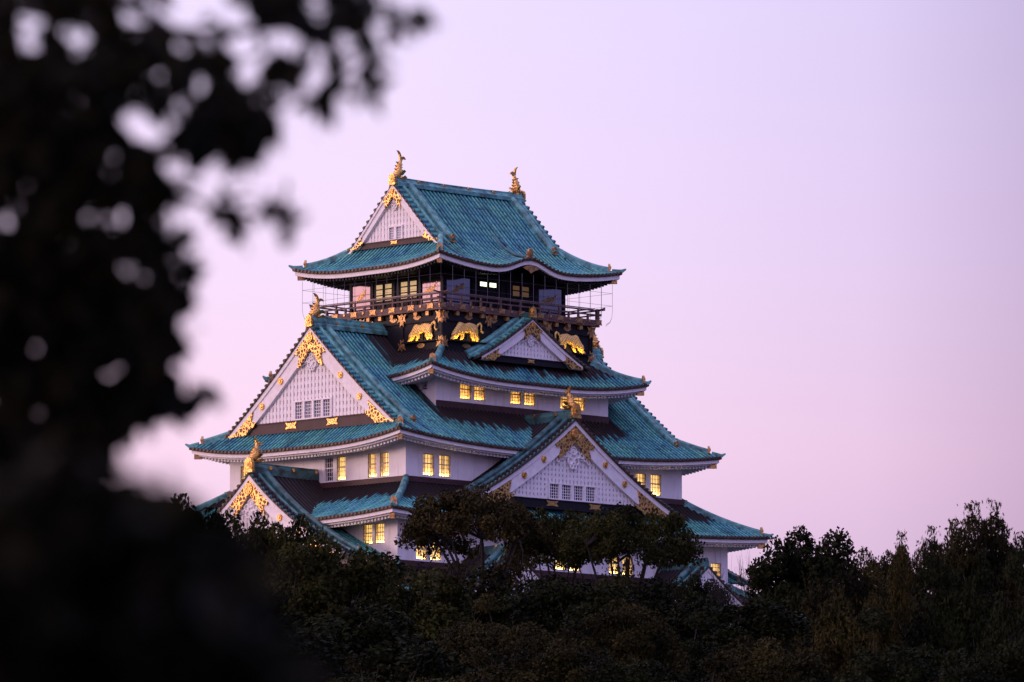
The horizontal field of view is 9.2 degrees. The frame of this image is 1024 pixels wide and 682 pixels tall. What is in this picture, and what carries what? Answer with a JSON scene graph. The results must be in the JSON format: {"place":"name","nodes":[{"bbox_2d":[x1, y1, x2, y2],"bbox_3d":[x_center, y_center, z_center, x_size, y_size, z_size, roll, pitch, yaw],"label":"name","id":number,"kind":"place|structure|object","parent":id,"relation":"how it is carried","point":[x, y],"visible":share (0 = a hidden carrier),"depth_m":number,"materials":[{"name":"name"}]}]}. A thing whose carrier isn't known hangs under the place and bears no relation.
{"place":"outdoors","nodes":[
{"label":"outdoors","id":0,"kind":"place"},
{"bbox_2d":[4,0,1023,604],"label":"sky","id":1,"kind":"structure","parent":0,"point":[812,211],"materials":[{"name":"purple"}]},
{"bbox_3d":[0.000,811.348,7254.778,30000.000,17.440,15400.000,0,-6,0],"label":"ground","id":2,"kind":"structure","parent":0,"visible":0},
{"bbox_2d":[0,402,336,681],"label":"bush","id":3,"kind":"object","parent":2,"relation":"on","point":[106,575],"visible":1,"depth_m":5.33,"materials":[{"name":"black plant"}]},
{"bbox_2d":[187,493,229,526],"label":"broadleaf tree","id":4,"kind":"object","parent":2,"relation":"on","point":[216,517],"visible":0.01,"depth_m":299.44,"materials":[{"name":"green plant"}]},
{"bbox_2d":[0,0,444,474],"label":"tree","id":5,"kind":"object","parent":2,"relation":"on","point":[82,311],"visible":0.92,"depth_m":9.24,"materials":[{"name":"black plant"}]},
{"bbox_2d":[217,509,299,575],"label":"broadleaf tree","id":6,"kind":"object","parent":2,"relation":"on","point":[227,515],"depth_m":330.90,"materials":[{"name":"green plant"}]},
{"bbox_2d":[236,511,308,617],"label":"broadleaf tree","id":7,"kind":"object","parent":2,"relation":"on","point":[270,537],"visible":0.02,"depth_m":325.26,"materials":[{"name":"green plant"}]},
{"bbox_2d":[256,513,326,580],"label":"broadleaf tree","id":8,"kind":"object","parent":2,"relation":"on","point":[304,523],"visible":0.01,"depth_m":335.35,"materials":[{"name":"green plant"}]},
{"bbox_2d":[282,627,379,680],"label":"broadleaf tree","id":9,"kind":"object","parent":2,"relation":"on","point":[329,666],"visible":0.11,"depth_m":250.44,"materials":[{"name":"green plant"}]},
{"bbox_2d":[265,531,410,652],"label":"broadleaf tree","id":10,"kind":"object","parent":2,"relation":"on","point":[321,594],"visible":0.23,"depth_m":319.31,"materials":[{"name":"green plant"}]},
{"bbox_2d":[334,653,379,681],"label":"broadleaf tree","id":11,"kind":"object","parent":2,"relation":"on","point":[353,666],"visible":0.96,"depth_m":199.79,"materials":[{"name":"green plant"}]},
{"bbox_2d":[284,597,432,680],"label":"broadleaf tree","id":12,"kind":"object","parent":2,"relation":"on","point":[351,628],"visible":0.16,"depth_m":268.78,"materials":[{"name":"green plant"}]},
{"bbox_2d":[360,550,470,657],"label":"broadleaf tree","id":13,"kind":"object","parent":2,"relation":"on","point":[446,606],"visible":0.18,"depth_m":344.68,"materials":[{"name":"green plant"}]},
{"bbox_2d":[338,633,511,681],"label":"broadleaf tree","id":14,"kind":"object","parent":2,"relation":"on","point":[430,662],"visible":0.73,"depth_m":224.16,"materials":[{"name":"green plant"}]},
{"bbox_2d":[378,558,484,633],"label":"broadleaf tree","id":15,"kind":"object","parent":2,"relation":"on","point":[468,617],"visible":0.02,"depth_m":365.15,"materials":[{"name":"green plant"}]},
{"bbox_2d":[389,646,507,681],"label":"broadleaf tree","id":16,"kind":"object","parent":2,"relation":"on","point":[476,660],"visible":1,"depth_m":189.87,"materials":[{"name":"green plant"}]},
{"bbox_2d":[394,481,556,608],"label":"broadleaf tree","id":17,"kind":"object","parent":2,"relation":"on","point":[424,527],"visible":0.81,"depth_m":438.95,"materials":[{"name":"green plant"}]},
{"bbox_2d":[393,593,560,681],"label":"broadleaf tree","id":18,"kind":"object","parent":2,"relation":"on","point":[501,638],"visible":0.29,"depth_m":244.22,"materials":[{"name":"green plant"}]},
{"bbox_2d":[185,150,804,626],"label":"castle keep","id":19,"kind":"structure","parent":2,"relation":"on","point":[457,346],"depth_m":494.57,"materials":[{"name":"tile"}]},
{"bbox_2d":[241,466,247,479],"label":"window","id":20,"kind":"structure","parent":19,"relation":"in","point":[242,467],"depth_m":497.42,"materials":[{"name":"beige glass"}]},
{"bbox_2d":[325,457,332,481],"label":"window","id":21,"kind":"structure","parent":19,"relation":"in","point":[328,461],"depth_m":490.54,"materials":[{"name":"white"}]},
{"bbox_2d":[337,456,344,480],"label":"window","id":22,"kind":"structure","parent":19,"relation":"in","point":[340,460],"depth_m":489.59,"materials":[{"name":"beige glass"}]},
{"bbox_2d":[363,524,371,543],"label":"window","id":23,"kind":"structure","parent":19,"relation":"in","point":[367,528],"depth_m":482.59,"materials":[{"name":"beige glass"}]},
{"bbox_2d":[368,453,375,477],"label":"window","id":24,"kind":"structure","parent":19,"relation":"in","point":[371,457],"depth_m":487.20,"materials":[{"name":"beige glass"}]},
{"bbox_2d":[375,523,383,543],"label":"window","id":25,"kind":"structure","parent":19,"relation":"in","point":[379,527],"depth_m":481.64,"materials":[{"name":"beige glass"}]},
{"bbox_2d":[375,282,391,309],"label":"lattice door","id":26,"kind":"structure","parent":19,"relation":"in","point":[387,287],"depth_m":499.85,"materials":[{"name":"black paint"}]},
{"bbox_2d":[380,452,388,476],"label":"window","id":27,"kind":"structure","parent":19,"relation":"in","point":[384,456],"depth_m":486.25,"materials":[{"name":"beige glass"}]},
{"bbox_2d":[400,279,417,306],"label":"lattice door","id":28,"kind":"structure","parent":19,"relation":"in","point":[413,284],"depth_m":497.78,"materials":[{"name":"black paint"}]},
{"bbox_2d":[416,546,426,559],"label":"window","id":29,"kind":"structure","parent":19,"relation":"in","point":[424,551],"depth_m":481.76,"materials":[{"name":"beige glass"}]},
{"bbox_2d":[421,381,426,389],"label":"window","id":30,"kind":"structure","parent":19,"relation":"in","point":[423,384],"depth_m":491.98,"materials":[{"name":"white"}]},
{"bbox_2d":[423,453,433,475],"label":"window","id":31,"kind":"structure","parent":19,"relation":"in","point":[428,459],"depth_m":486.13,"materials":[{"name":"beige glass"}]},
{"bbox_2d":[431,546,440,560],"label":"window","id":32,"kind":"structure","parent":19,"relation":"in","point":[437,559],"depth_m":482.94,"materials":[{"name":"beige glass"}]},
{"bbox_2d":[439,455,449,477],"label":"window","id":33,"kind":"structure","parent":19,"relation":"in","point":[444,460],"depth_m":487.32,"materials":[{"name":"beige glass"}]},
{"bbox_2d":[460,384,470,399],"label":"window","id":34,"kind":"structure","parent":19,"relation":"in","point":[465,390],"depth_m":493.19,"materials":[{"name":"beige glass"}]},
{"bbox_2d":[475,387,484,400],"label":"window","id":35,"kind":"structure","parent":19,"relation":"in","point":[479,392],"depth_m":494.39,"materials":[{"name":"beige glass"}]},
{"bbox_2d":[479,280,496,307],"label":"lattice door","id":36,"kind":"structure","parent":19,"relation":"in","point":[493,285],"depth_m":498.51,"materials":[{"name":"black paint"}]},
{"bbox_2d":[511,392,520,404],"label":"window","id":37,"kind":"structure","parent":19,"relation":"in","point":[515,396],"depth_m":497.18,"materials":[{"name":"beige glass"}]},
{"bbox_2d":[512,284,529,311],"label":"lattice door","id":38,"kind":"structure","parent":19,"relation":"in","point":[525,290],"depth_m":501.08,"materials":[{"name":"black paint"}]},
{"bbox_2d":[525,393,534,405],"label":"window","id":39,"kind":"structure","parent":19,"relation":"in","point":[529,398],"depth_m":498.15,"materials":[{"name":"beige glass"}]},
{"bbox_2d":[561,397,567,408],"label":"window","id":40,"kind":"structure","parent":19,"relation":"in","point":[562,398],"depth_m":500.83,"materials":[{"name":"beige glass"}]},
{"bbox_2d":[574,398,584,410],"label":"window","id":41,"kind":"structure","parent":19,"relation":"in","point":[581,401],"depth_m":502.18,"materials":[{"name":"beige glass"}]},
{"bbox_2d":[609,555,617,573],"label":"window","id":42,"kind":"structure","parent":19,"relation":"in","point":[614,565],"depth_m":496.45,"materials":[{"name":"beige glass"}]},
{"bbox_2d":[622,556,632,574],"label":"window","id":43,"kind":"structure","parent":19,"relation":"in","point":[623,560],"depth_m":497.66,"materials":[{"name":"beige glass"}]},
{"bbox_2d":[636,473,645,487],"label":"window","id":44,"kind":"structure","parent":19,"relation":"in","point":[641,477],"depth_m":502.67,"materials":[{"name":"beige glass"}]},
{"bbox_2d":[651,474,660,495],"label":"window","id":45,"kind":"structure","parent":19,"relation":"in","point":[655,479],"depth_m":503.77,"materials":[{"name":"beige glass"}]},
{"bbox_2d":[711,563,720,575],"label":"window","id":46,"kind":"structure","parent":19,"relation":"in","point":[715,566],"depth_m":504.76,"materials":[{"name":"beige glass"}]},
{"bbox_2d":[463,565,550,628],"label":"broadleaf tree","id":47,"kind":"object","parent":2,"relation":"on","point":[485,618],"visible":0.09,"depth_m":395.92,"materials":[{"name":"green plant"}]},
{"bbox_2d":[490,574,606,652],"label":"broadleaf tree","id":48,"kind":"object","parent":2,"relation":"on","point":[558,601],"visible":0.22,"depth_m":389.50,"materials":[{"name":"green plant"}]},
{"bbox_2d":[477,636,623,681],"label":"broadleaf tree","id":49,"kind":"object","parent":2,"relation":"on","point":[561,667],"visible":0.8,"depth_m":214.21,"materials":[{"name":"green plant"}]},
{"bbox_2d":[501,506,602,620],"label":"broadleaf tree","id":50,"kind":"object","parent":2,"relation":"on","point":[554,526],"visible":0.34,"depth_m":451.74,"materials":[{"name":"green plant"}]},
{"bbox_2d":[542,596,691,681],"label":"broadleaf tree","id":51,"kind":"object","parent":2,"relation":"on","point":[637,638],"visible":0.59,"depth_m":234.43,"materials":[{"name":"green plant"}]},
{"bbox_2d":[556,577,681,646],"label":"broadleaf tree","id":52,"kind":"object","parent":2,"relation":"on","point":[647,598],"visible":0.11,"depth_m":384.07,"materials":[{"name":"green plant"}]},
{"bbox_2d":[559,501,705,607],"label":"broadleaf tree","id":53,"kind":"object","parent":2,"relation":"on","point":[606,536],"visible":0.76,"depth_m":445.15,"materials":[{"name":"green plant"}]},
{"bbox_2d":[576,653,705,681],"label":"broadleaf tree","id":54,"kind":"object","parent":2,"relation":"on","point":[611,673],"visible":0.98,"depth_m":184.18,"materials":[{"name":"green plant"}]},
{"bbox_2d":[607,590,729,655],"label":"broadleaf tree","id":55,"kind":"object","parent":2,"relation":"on","point":[679,623],"visible":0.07,"depth_m":378.31,"materials":[{"name":"green plant"}]},
{"bbox_2d":[652,572,733,629],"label":"broadleaf tree","id":56,"kind":"object","parent":2,"relation":"on","point":[700,589],"visible":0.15,"depth_m":461.82,"materials":[{"name":"green plant"}]},
{"bbox_2d":[654,610,740,681],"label":"broadleaf tree","id":57,"kind":"object","parent":2,"relation":"on","point":[696,651],"visible":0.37,"depth_m":249.39,"materials":[{"name":"green plant"}]},
{"bbox_2d":[661,651,734,681],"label":"broadleaf tree","id":58,"kind":"object","parent":2,"relation":"on","point":[714,659],"visible":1,"depth_m":169.56,"materials":[{"name":"green plant"}]},
{"bbox_2d":[704,551,749,631],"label":"bare tree","id":59,"kind":"object","parent":2,"relation":"on","point":[730,591],"visible":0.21,"depth_m":455.70,"materials":[{"name":"brown plant"}]},
{"bbox_2d":[669,595,817,667],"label":"broadleaf tree","id":60,"kind":"object","parent":2,"relation":"on","point":[773,620],"visible":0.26,"depth_m":368.11,"materials":[{"name":"green plant"}]},
{"bbox_2d":[704,635,838,681],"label":"broadleaf tree","id":61,"kind":"object","parent":2,"relation":"on","point":[756,662],"visible":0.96,"depth_m":173.92,"materials":[{"name":"green plant"}]},
{"bbox_2d":[743,524,860,646],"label":"broadleaf tree","id":62,"kind":"object","parent":2,"relation":"on","point":[788,571],"visible":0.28,"depth_m":399.25,"materials":[{"name":"green plant"}]},
{"bbox_2d":[801,673,871,681],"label":"broadleaf tree","id":63,"kind":"object","parent":2,"relation":"on","point":[854,677],"visible":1,"depth_m":150.40,"materials":[{"name":"green plant"}]},
{"bbox_2d":[786,557,893,681],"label":"feathery tree","id":64,"kind":"object","parent":2,"relation":"on","point":[839,640],"visible":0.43,"depth_m":189.39,"materials":[{"name":"green plant"}]},
{"bbox_2d":[839,546,917,666],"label":"broadleaf tree","id":65,"kind":"object","parent":2,"relation":"on","point":[876,570],"visible":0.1,"depth_m":204.91,"materials":[{"name":"green plant"}]},
{"bbox_2d":[856,525,940,658],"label":"feathery tree","id":66,"kind":"object","parent":2,"relation":"on","point":[902,597],"visible":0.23,"depth_m":177.96,"materials":[{"name":"green plant"}]},
{"bbox_2d":[834,607,975,681],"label":"broadleaf tree","id":67,"kind":"object","parent":2,"relation":"on","point":[894,664],"visible":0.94,"depth_m":154.26,"materials":[{"name":"green plant"}]},
{"bbox_2d":[889,541,1009,676],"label":"feathery tree","id":68,"kind":"object","parent":2,"relation":"on","point":[958,616],"visible":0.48,"depth_m":159.70,"materials":[{"name":"green plant"}]},
{"bbox_2d":[915,498,1023,675],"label":"feathery tree","id":69,"kind":"object","parent":2,"relation":"on","point":[961,556],"visible":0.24,"depth_m":164.77,"materials":[{"name":"green plant"}]},
{"bbox_2d":[927,632,1023,681],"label":"broadleaf tree","id":70,"kind":"object","parent":2,"relation":"on","point":[1008,666],"visible":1,"depth_m":139.37,"materials":[{"name":"green plant"}]},
{"bbox_2d":[967,535,1023,675],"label":"feathery tree","id":71,"kind":"object","parent":2,"relation":"on","point":[999,631],"visible":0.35,"depth_m":150.28,"materials":[{"name":"green plant"}]}
]}

